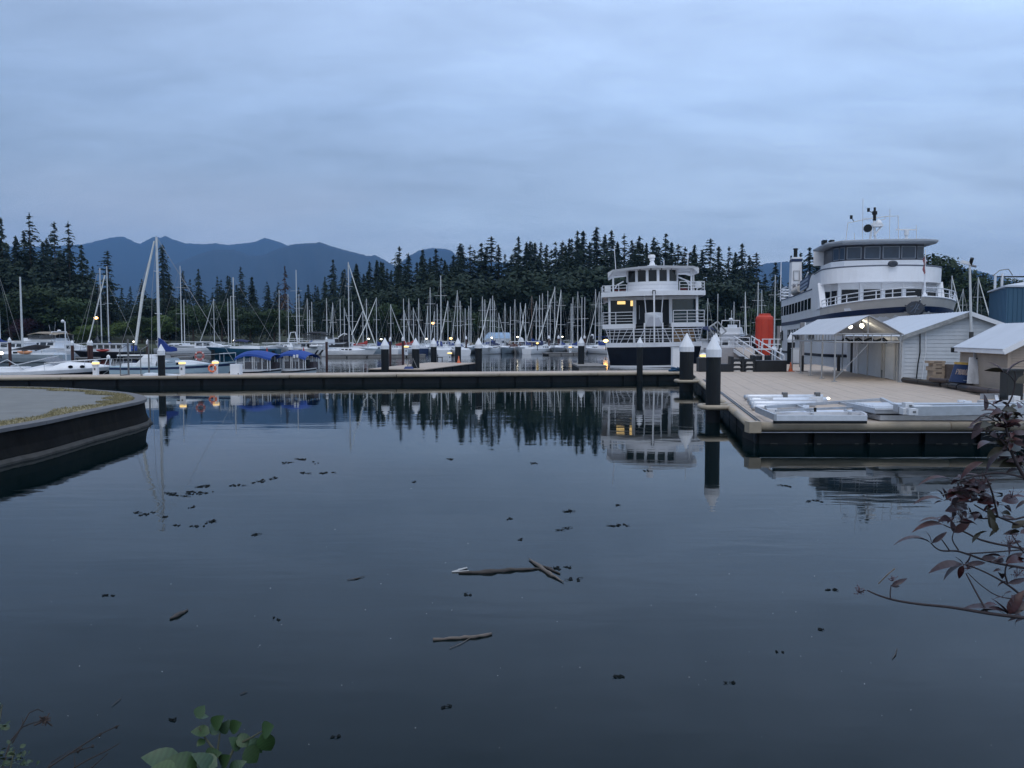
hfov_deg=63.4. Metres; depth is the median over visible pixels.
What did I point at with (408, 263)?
conifer tree
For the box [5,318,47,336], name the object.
plum tree
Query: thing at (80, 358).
timber dock
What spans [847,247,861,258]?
wheelhouse window
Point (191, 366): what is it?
sailboat
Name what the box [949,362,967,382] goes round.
signboard
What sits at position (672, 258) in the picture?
conifer tree
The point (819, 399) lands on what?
aluminium pipe
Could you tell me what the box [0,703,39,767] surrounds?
leaf bush
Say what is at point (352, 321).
sailboat
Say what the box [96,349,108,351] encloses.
kayak
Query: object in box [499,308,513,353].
sailboat
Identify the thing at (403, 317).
sailboat
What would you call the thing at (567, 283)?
woodland
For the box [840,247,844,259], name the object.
wheelhouse window
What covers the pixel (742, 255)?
conifer tree
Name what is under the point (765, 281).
conifer tree
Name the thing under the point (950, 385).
fender pipe
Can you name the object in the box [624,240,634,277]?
conifer tree
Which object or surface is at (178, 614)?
driftwood
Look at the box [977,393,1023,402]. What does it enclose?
gangway truss
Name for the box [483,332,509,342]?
boathouse
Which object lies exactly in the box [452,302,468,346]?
sailboat
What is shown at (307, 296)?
conifer tree
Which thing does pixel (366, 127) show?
sky
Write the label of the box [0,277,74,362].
sailboat
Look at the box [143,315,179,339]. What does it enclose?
leafy tree
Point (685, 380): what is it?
piling
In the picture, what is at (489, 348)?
sailboat
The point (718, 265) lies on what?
conifer tree
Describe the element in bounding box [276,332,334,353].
motor yacht
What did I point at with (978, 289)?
sailboat
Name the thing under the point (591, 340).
motor yacht
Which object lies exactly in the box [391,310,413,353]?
sailboat
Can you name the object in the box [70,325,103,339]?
leafy tree
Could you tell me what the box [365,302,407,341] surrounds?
leafy tree
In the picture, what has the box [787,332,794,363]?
piling
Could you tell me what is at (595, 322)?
sailboat
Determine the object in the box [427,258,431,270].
conifer tree
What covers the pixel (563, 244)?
conifer tree
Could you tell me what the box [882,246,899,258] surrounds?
wheelhouse window
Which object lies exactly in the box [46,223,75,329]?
conifer tree
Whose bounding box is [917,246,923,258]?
wheelhouse window
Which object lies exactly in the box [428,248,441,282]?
conifer tree
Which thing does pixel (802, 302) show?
side window
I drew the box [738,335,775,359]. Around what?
motor yacht
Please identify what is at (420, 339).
motor yacht
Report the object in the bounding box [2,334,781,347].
shore ground
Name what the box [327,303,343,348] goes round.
sailboat
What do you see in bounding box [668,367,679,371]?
tarpaulin
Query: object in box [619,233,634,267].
conifer tree
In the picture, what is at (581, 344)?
piling
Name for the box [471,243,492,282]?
conifer tree
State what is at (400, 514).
water
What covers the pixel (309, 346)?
dinghy
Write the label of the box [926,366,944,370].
cardboard box
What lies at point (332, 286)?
conifer tree
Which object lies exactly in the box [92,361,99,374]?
dock pedestal
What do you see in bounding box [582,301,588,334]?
sailboat
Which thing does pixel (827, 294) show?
wing door
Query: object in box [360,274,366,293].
conifer tree
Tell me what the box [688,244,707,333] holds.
conifer tree
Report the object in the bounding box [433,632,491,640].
driftwood
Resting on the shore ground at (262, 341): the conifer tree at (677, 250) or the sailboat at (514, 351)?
the conifer tree at (677, 250)
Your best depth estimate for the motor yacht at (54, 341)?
117.15 m
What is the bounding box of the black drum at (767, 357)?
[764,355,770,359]
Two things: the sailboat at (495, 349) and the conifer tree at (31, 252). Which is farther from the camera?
the conifer tree at (31, 252)
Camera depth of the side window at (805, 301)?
77.73 m
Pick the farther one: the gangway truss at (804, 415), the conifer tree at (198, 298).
the conifer tree at (198, 298)
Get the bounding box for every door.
[230,365,239,373]
[825,292,829,305]
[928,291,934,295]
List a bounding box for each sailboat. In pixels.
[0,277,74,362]
[0,280,19,341]
[74,266,144,357]
[109,237,235,373]
[156,267,202,347]
[200,299,233,347]
[206,277,280,355]
[258,296,302,352]
[267,295,305,345]
[289,276,297,343]
[298,301,316,343]
[321,298,335,348]
[322,262,376,356]
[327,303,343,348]
[344,308,355,342]
[350,302,355,341]
[351,299,381,347]
[351,311,373,345]
[356,297,396,353]
[378,304,405,346]
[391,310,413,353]
[400,299,407,336]
[403,299,415,336]
[405,308,426,346]
[413,299,428,353]
[422,291,436,352]
[424,306,429,345]
[428,306,446,353]
[431,311,434,338]
[434,276,451,355]
[438,302,462,347]
[448,290,470,355]
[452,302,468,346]
[462,308,474,352]
[477,297,488,343]
[477,302,491,351]
[480,296,504,344]
[480,299,500,353]
[487,301,503,346]
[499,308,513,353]
[508,307,510,343]
[509,304,521,352]
[515,303,532,352]
[518,296,543,340]
[520,303,527,340]
[522,293,553,353]
[526,301,546,343]
[538,287,569,345]
[539,295,539,340]
[539,299,561,346]
[547,295,547,338]
[550,293,568,352]
[565,300,578,347]
[565,304,576,345]
[566,294,587,353]
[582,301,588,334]
[586,292,608,353]
[589,289,600,346]
[601,287,601,320]
[702,299,713,338]
[741,292,750,333]
[750,282,763,327]
[756,292,766,316]
[768,275,781,354]
[945,276,960,311]
[956,289,967,311]
[964,277,988,315]
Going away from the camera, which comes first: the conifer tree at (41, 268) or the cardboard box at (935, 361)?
the cardboard box at (935, 361)
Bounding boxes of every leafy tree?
[0,284,81,334]
[0,297,37,341]
[32,296,100,340]
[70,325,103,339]
[102,321,140,342]
[124,316,156,342]
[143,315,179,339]
[167,304,218,340]
[202,302,247,341]
[231,311,268,340]
[253,308,291,341]
[275,311,315,341]
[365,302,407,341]
[438,310,485,341]
[466,316,501,341]
[734,308,778,333]
[759,305,781,341]
[924,253,992,312]
[941,269,993,309]
[974,277,1023,307]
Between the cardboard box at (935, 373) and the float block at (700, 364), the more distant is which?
the float block at (700, 364)
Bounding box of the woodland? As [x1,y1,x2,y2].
[0,232,1016,340]
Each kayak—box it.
[17,350,32,353]
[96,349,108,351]
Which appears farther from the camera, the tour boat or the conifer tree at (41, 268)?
the conifer tree at (41, 268)
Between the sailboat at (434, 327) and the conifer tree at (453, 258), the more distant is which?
the conifer tree at (453, 258)
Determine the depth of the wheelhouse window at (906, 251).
69.88 m
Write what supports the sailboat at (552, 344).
on the water
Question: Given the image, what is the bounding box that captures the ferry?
[778,207,956,369]
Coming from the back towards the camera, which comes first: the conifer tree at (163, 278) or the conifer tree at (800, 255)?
the conifer tree at (800, 255)
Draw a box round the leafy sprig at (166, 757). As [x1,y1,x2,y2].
[141,705,274,767]
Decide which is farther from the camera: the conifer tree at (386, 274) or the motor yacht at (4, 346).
the conifer tree at (386, 274)
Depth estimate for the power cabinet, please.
69.71 m
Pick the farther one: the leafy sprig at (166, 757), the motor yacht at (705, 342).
the motor yacht at (705, 342)
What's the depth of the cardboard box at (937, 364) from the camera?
39.86 m
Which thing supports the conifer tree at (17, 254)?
on the shore ground at (262, 341)
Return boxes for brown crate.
[944,364,953,378]
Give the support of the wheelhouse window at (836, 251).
in the ferry
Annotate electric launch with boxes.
[234,350,283,372]
[276,350,319,372]
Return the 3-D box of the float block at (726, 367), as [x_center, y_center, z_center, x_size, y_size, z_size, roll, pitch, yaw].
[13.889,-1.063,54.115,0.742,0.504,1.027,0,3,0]
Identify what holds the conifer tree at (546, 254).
on the shore ground at (262, 341)
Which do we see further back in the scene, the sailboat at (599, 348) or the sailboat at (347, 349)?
the sailboat at (599, 348)
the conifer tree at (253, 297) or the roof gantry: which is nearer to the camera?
the roof gantry
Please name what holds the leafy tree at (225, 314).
on the shore ground at (262, 341)
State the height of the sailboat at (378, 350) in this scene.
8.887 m
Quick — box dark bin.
[999,369,1023,399]
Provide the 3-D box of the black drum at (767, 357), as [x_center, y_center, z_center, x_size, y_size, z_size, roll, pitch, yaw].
[17.424,-1.462,56.513,0.436,1.016,0.425,0,3,0]
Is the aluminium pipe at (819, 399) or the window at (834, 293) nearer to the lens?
the aluminium pipe at (819, 399)
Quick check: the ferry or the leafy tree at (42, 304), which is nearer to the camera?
the ferry
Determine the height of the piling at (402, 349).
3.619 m
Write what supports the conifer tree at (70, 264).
on the shore ground at (262, 341)
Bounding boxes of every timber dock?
[75,357,100,359]
[170,354,210,357]
[328,354,425,357]
[542,352,585,354]
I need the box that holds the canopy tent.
[790,315,903,381]
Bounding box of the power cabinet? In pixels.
[791,348,798,362]
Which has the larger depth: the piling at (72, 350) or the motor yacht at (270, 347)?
the motor yacht at (270, 347)
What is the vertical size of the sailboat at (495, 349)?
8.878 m
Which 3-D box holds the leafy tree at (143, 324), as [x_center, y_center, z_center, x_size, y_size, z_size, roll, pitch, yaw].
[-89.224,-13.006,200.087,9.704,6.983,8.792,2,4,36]
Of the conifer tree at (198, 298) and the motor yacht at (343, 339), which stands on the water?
the motor yacht at (343, 339)
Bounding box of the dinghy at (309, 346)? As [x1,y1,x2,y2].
[307,344,322,347]
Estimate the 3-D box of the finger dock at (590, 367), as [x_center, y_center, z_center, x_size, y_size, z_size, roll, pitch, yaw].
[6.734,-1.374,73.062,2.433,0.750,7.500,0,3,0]
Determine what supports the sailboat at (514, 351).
on the water
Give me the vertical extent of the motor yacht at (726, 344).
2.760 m
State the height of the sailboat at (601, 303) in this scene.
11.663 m
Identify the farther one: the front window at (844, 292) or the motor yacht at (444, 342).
the motor yacht at (444, 342)
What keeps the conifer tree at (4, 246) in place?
on the shore ground at (262, 341)
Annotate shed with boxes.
[845,311,1003,380]
[951,322,1023,392]
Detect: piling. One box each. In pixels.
[8,337,11,363]
[70,340,73,360]
[87,340,89,362]
[89,340,92,362]
[157,345,164,385]
[211,350,214,362]
[288,343,292,360]
[325,337,327,367]
[381,338,388,371]
[389,337,391,361]
[402,337,403,361]
[412,338,419,367]
[430,338,436,361]
[455,338,460,362]
[475,338,481,371]
[578,337,584,363]
[637,338,642,381]
[674,333,698,390]
[697,335,742,422]
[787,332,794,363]
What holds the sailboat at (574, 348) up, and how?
on the water
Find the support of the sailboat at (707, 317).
on the water
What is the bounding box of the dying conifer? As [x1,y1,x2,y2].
[276,267,293,335]
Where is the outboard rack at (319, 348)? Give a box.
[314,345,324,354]
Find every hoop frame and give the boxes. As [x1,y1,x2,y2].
[119,339,129,375]
[140,340,149,375]
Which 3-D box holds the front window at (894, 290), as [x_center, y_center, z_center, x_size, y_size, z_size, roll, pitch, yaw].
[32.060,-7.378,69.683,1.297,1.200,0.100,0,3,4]
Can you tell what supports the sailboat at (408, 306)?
on the water
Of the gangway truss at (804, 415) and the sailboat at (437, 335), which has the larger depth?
the sailboat at (437, 335)
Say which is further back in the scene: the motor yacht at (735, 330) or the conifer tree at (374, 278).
the conifer tree at (374, 278)
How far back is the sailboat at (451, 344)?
129.61 m
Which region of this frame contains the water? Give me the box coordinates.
[0,348,1023,767]
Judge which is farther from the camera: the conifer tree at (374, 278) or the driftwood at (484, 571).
the conifer tree at (374, 278)
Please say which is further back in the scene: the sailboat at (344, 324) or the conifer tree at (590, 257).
the conifer tree at (590, 257)
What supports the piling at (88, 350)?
in the water
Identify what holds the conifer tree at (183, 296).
on the shore ground at (262, 341)
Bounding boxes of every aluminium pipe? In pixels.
[743,392,822,399]
[747,397,826,403]
[749,401,815,406]
[751,404,808,409]
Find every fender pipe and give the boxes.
[901,377,941,386]
[929,377,972,384]
[941,383,960,389]
[957,385,984,393]
[966,385,999,393]
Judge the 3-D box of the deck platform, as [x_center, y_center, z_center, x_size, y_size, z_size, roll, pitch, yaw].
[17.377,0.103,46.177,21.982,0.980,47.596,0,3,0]
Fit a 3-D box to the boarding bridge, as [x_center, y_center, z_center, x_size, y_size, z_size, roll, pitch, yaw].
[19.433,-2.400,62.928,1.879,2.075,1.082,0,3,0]
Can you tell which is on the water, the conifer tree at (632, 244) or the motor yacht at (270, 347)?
the motor yacht at (270, 347)
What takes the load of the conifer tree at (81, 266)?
on the shore ground at (262, 341)
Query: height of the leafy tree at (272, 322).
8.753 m
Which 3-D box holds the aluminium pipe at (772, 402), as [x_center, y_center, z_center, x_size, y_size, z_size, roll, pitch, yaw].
[8.849,0.671,27.147,2.120,0.249,0.360,1,3,10]
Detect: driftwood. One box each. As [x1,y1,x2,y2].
[169,609,187,619]
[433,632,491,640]
[459,567,539,573]
[529,558,563,581]
[543,565,560,573]
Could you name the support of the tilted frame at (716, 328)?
attached to the tour boat
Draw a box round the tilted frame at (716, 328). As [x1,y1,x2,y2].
[708,294,726,346]
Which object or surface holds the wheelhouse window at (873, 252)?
in the ferry
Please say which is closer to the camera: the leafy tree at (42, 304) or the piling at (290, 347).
the piling at (290, 347)
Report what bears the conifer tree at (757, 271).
on the shore ground at (262, 341)
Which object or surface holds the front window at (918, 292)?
in the ferry
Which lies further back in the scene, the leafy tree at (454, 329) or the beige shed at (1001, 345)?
the leafy tree at (454, 329)
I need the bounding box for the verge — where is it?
[0,387,134,425]
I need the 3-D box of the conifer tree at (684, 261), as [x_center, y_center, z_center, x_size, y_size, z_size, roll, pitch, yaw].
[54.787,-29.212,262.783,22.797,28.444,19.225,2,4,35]
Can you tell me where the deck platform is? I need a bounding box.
[693,364,1023,444]
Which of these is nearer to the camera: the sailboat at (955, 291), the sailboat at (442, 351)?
the sailboat at (955, 291)
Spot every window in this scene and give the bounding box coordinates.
[801,300,803,310]
[804,299,806,310]
[808,298,810,308]
[831,291,836,304]
[833,248,839,260]
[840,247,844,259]
[841,289,857,302]
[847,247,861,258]
[863,289,879,299]
[864,246,880,258]
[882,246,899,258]
[885,289,900,297]
[901,246,915,258]
[906,289,921,301]
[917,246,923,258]
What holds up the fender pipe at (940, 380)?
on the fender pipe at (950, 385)
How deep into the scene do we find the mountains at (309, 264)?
5663.05 m
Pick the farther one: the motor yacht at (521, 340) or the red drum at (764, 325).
the motor yacht at (521, 340)
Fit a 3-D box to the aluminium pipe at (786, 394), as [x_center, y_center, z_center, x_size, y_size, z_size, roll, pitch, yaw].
[9.837,0.453,30.085,2.886,0.303,0.368,0,3,0]
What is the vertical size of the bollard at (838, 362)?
1.057 m
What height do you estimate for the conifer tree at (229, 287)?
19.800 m
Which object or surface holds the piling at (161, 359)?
in the water
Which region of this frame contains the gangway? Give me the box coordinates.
[703,336,784,363]
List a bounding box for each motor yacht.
[0,342,56,352]
[0,355,111,374]
[11,330,73,350]
[56,344,86,356]
[154,344,194,352]
[166,341,229,353]
[264,345,282,348]
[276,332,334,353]
[331,333,374,346]
[414,337,438,345]
[421,341,454,345]
[495,339,503,345]
[510,337,544,346]
[582,334,608,346]
[696,326,715,356]
[718,318,747,347]
[722,339,735,346]
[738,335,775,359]
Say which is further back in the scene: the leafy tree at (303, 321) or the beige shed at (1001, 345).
the leafy tree at (303, 321)
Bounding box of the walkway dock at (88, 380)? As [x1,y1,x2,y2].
[0,370,678,386]
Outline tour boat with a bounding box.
[602,246,705,367]
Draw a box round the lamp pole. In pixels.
[960,257,976,338]
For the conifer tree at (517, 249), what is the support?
on the shore ground at (262, 341)
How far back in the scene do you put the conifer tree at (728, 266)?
289.34 m
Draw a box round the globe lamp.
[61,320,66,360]
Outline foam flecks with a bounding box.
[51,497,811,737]
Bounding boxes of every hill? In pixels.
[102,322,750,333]
[401,248,511,276]
[740,261,1014,296]
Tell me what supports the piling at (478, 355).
in the water
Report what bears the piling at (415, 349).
in the water
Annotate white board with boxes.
[967,352,978,383]
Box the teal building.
[987,282,1023,322]
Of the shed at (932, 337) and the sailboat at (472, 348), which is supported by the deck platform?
the shed at (932, 337)
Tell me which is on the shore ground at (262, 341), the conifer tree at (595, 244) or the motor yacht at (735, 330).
the conifer tree at (595, 244)
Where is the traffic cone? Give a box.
[787,362,794,371]
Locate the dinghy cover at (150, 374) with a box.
[142,373,176,375]
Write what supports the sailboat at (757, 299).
on the water
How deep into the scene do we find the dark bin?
29.82 m
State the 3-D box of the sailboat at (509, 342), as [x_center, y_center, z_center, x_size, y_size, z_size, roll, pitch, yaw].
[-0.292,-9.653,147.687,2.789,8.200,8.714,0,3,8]
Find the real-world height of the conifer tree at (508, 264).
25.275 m
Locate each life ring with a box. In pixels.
[194,351,204,360]
[208,364,216,372]
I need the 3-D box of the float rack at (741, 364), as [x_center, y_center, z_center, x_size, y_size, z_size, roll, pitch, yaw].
[14.983,-1.342,54.012,1.590,1.074,0.740,0,3,0]
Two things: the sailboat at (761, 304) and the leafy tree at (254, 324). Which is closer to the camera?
the sailboat at (761, 304)
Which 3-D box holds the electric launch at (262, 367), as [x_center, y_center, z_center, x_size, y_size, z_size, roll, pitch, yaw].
[-16.425,-1.087,54.150,2.900,2.228,2.050,1,3,9]
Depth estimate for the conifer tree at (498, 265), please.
285.20 m
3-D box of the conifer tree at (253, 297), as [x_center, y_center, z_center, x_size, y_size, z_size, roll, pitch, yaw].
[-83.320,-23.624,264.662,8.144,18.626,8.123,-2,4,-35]
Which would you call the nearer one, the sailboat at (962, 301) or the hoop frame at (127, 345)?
the hoop frame at (127, 345)
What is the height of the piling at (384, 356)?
3.584 m
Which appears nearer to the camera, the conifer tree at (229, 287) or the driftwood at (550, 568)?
the driftwood at (550, 568)
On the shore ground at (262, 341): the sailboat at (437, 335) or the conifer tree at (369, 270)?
the conifer tree at (369, 270)
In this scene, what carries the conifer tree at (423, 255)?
on the shore ground at (262, 341)
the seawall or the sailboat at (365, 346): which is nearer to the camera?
the seawall
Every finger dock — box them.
[368,362,474,371]
[572,363,606,370]
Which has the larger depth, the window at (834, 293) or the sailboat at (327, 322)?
the sailboat at (327, 322)
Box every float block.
[696,357,705,371]
[721,364,731,371]
[755,360,786,371]
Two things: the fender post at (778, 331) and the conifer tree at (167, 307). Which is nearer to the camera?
the fender post at (778, 331)
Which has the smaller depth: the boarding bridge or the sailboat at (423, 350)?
the boarding bridge
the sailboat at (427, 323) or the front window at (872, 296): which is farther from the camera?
the sailboat at (427, 323)
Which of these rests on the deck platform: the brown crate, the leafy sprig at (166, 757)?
the brown crate
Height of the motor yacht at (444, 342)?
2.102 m
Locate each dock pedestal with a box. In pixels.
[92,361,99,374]
[179,360,185,374]
[212,360,218,373]
[404,345,408,354]
[447,351,451,360]
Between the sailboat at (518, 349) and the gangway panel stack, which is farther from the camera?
the sailboat at (518, 349)
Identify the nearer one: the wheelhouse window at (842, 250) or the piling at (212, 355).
the wheelhouse window at (842, 250)
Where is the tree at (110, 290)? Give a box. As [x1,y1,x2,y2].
[91,250,126,339]
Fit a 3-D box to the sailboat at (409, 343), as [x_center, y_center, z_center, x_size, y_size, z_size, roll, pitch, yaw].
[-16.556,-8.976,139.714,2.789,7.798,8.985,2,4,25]
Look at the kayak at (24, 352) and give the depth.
89.23 m
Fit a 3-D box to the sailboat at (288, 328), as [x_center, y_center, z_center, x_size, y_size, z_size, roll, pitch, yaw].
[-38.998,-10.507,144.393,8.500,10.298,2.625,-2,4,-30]
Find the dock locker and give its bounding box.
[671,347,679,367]
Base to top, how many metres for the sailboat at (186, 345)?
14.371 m
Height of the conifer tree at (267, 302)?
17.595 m
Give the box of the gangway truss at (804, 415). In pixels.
[755,398,879,423]
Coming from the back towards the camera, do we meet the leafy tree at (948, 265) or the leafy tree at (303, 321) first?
the leafy tree at (948, 265)
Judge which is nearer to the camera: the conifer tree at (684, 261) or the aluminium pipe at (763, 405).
the aluminium pipe at (763, 405)
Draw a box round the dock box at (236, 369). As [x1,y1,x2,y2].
[230,364,242,374]
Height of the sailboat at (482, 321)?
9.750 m
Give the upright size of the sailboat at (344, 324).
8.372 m
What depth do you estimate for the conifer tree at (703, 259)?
279.70 m
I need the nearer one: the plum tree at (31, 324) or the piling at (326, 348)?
the piling at (326, 348)
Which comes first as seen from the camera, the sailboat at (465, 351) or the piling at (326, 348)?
the piling at (326, 348)
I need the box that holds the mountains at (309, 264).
[123,242,415,312]
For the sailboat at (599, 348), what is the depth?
131.07 m
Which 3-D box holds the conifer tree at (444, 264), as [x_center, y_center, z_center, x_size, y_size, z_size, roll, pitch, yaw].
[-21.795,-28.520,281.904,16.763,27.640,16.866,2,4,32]
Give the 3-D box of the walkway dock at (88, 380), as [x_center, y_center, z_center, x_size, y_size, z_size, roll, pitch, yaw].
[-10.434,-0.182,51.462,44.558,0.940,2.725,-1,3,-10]
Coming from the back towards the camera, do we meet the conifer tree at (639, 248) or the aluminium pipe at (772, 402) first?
the conifer tree at (639, 248)
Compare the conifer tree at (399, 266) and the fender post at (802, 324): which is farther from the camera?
the conifer tree at (399, 266)
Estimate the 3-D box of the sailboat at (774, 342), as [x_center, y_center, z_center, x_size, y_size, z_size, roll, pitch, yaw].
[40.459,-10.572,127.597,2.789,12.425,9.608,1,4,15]
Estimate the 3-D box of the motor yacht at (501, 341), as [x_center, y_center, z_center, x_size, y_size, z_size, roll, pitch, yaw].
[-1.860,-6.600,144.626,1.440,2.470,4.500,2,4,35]
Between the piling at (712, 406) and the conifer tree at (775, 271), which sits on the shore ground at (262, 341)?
the conifer tree at (775, 271)
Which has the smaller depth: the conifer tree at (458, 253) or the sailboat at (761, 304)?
the sailboat at (761, 304)
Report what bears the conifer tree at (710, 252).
on the shore ground at (262, 341)
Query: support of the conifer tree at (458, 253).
on the shore ground at (262, 341)
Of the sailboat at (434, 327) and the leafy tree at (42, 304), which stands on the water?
the sailboat at (434, 327)
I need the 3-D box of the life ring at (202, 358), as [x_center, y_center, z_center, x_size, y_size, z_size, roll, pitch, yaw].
[-19.848,-1.782,52.597,0.609,0.610,0.137,-1,4,-23]
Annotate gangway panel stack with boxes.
[846,397,1023,419]
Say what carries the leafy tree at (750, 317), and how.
on the shore ground at (262, 341)
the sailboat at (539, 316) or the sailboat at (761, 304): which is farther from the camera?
the sailboat at (539, 316)
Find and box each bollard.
[798,356,807,371]
[837,355,840,370]
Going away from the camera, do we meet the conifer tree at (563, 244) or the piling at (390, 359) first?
the piling at (390, 359)
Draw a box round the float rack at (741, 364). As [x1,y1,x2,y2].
[728,355,755,371]
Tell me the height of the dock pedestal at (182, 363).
0.862 m
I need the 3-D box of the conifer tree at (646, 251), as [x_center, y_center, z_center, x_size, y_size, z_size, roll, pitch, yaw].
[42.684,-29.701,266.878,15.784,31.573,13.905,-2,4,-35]
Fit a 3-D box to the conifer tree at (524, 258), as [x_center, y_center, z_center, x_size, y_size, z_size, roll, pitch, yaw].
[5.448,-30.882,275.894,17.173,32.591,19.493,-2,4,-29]
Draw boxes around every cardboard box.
[925,361,945,362]
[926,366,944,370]
[926,375,943,379]
[927,370,944,375]
[928,363,944,366]
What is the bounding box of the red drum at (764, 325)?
[755,313,773,354]
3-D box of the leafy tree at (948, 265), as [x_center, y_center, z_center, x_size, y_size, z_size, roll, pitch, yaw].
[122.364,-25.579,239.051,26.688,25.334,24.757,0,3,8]
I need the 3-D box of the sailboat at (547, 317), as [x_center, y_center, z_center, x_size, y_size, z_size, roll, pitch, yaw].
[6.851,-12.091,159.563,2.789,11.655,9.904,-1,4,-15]
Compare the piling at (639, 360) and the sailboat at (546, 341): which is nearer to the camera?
the piling at (639, 360)
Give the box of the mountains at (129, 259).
[8,236,287,308]
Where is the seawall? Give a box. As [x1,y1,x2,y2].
[0,386,152,466]
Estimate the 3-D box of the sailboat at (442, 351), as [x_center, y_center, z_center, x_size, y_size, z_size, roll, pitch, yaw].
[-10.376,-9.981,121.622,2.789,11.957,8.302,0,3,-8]
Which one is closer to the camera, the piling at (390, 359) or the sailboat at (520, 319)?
the piling at (390, 359)
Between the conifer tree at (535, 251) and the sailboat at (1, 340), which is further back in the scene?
the conifer tree at (535, 251)
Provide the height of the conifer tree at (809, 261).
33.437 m
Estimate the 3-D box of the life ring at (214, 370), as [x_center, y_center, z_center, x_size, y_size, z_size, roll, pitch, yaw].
[-18.318,-0.962,50.605,0.533,0.533,0.120,0,3,0]
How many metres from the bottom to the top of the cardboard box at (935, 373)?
0.249 m
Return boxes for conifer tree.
[0,212,50,334]
[0,217,29,339]
[10,235,40,337]
[13,241,64,339]
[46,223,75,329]
[51,223,100,334]
[64,245,107,339]
[154,244,172,338]
[155,274,196,340]
[177,271,200,334]
[189,269,211,332]
[207,277,220,304]
[226,277,243,332]
[230,266,254,311]
[248,282,260,307]
[259,285,277,333]
[300,285,317,328]
[314,277,336,334]
[319,260,341,314]
[327,271,349,333]
[340,267,363,333]
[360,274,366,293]
[361,261,374,289]
[370,263,386,296]
[385,269,402,332]
[388,246,415,285]
[401,253,416,291]
[412,262,418,282]
[418,250,427,278]
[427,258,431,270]
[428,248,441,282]
[439,260,449,275]
[449,244,473,333]
[451,255,455,271]
[463,246,481,279]
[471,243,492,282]
[482,236,503,280]
[488,244,503,285]
[501,263,511,331]
[512,236,522,277]
[514,242,533,279]
[522,242,535,273]
[531,243,537,271]
[542,244,553,274]
[550,240,569,278]
[564,238,574,268]
[570,230,593,332]
[579,230,588,269]
[582,242,598,269]
[588,226,609,268]
[588,230,624,334]
[596,234,607,268]
[597,242,625,333]
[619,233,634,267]
[624,236,647,277]
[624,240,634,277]
[642,243,649,265]
[648,237,661,264]
[660,234,675,264]
[665,242,681,285]
[668,244,689,283]
[673,247,692,280]
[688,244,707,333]
[698,250,710,289]
[699,238,728,285]
[705,247,729,285]
[723,247,738,283]
[731,243,748,283]
[731,252,743,283]
[739,255,755,333]
[740,253,771,303]
[745,274,769,333]
[767,263,786,302]
[786,253,805,290]
[802,247,814,278]
[812,266,820,272]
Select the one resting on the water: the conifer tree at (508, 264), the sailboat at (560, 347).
the sailboat at (560, 347)
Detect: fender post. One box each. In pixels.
[776,326,780,359]
[799,322,805,366]
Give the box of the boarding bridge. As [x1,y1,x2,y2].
[754,339,781,359]
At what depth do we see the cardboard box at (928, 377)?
39.90 m
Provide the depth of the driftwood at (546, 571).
10.49 m
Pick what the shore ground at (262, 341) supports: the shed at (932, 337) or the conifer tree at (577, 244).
the conifer tree at (577, 244)
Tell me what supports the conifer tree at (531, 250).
on the shore ground at (262, 341)
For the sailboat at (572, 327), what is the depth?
136.26 m
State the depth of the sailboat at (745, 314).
125.79 m
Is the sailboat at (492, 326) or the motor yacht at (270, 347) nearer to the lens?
the motor yacht at (270, 347)
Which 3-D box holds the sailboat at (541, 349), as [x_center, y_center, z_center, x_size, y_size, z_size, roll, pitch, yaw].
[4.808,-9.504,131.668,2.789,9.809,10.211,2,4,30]
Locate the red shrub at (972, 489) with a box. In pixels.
[854,360,1023,623]
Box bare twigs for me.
[47,725,119,767]
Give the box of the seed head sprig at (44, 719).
[2,709,52,767]
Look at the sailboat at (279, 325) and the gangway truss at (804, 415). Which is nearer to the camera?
the gangway truss at (804, 415)
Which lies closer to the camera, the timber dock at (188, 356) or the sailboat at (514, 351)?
the timber dock at (188, 356)
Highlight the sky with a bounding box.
[0,0,1023,282]
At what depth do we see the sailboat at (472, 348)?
134.23 m
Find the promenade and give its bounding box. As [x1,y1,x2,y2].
[0,388,112,420]
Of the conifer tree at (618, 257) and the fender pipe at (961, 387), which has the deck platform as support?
the fender pipe at (961, 387)
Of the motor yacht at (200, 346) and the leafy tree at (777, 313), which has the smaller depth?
the motor yacht at (200, 346)
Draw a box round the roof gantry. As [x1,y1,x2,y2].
[993,269,1023,288]
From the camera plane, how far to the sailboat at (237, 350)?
118.31 m

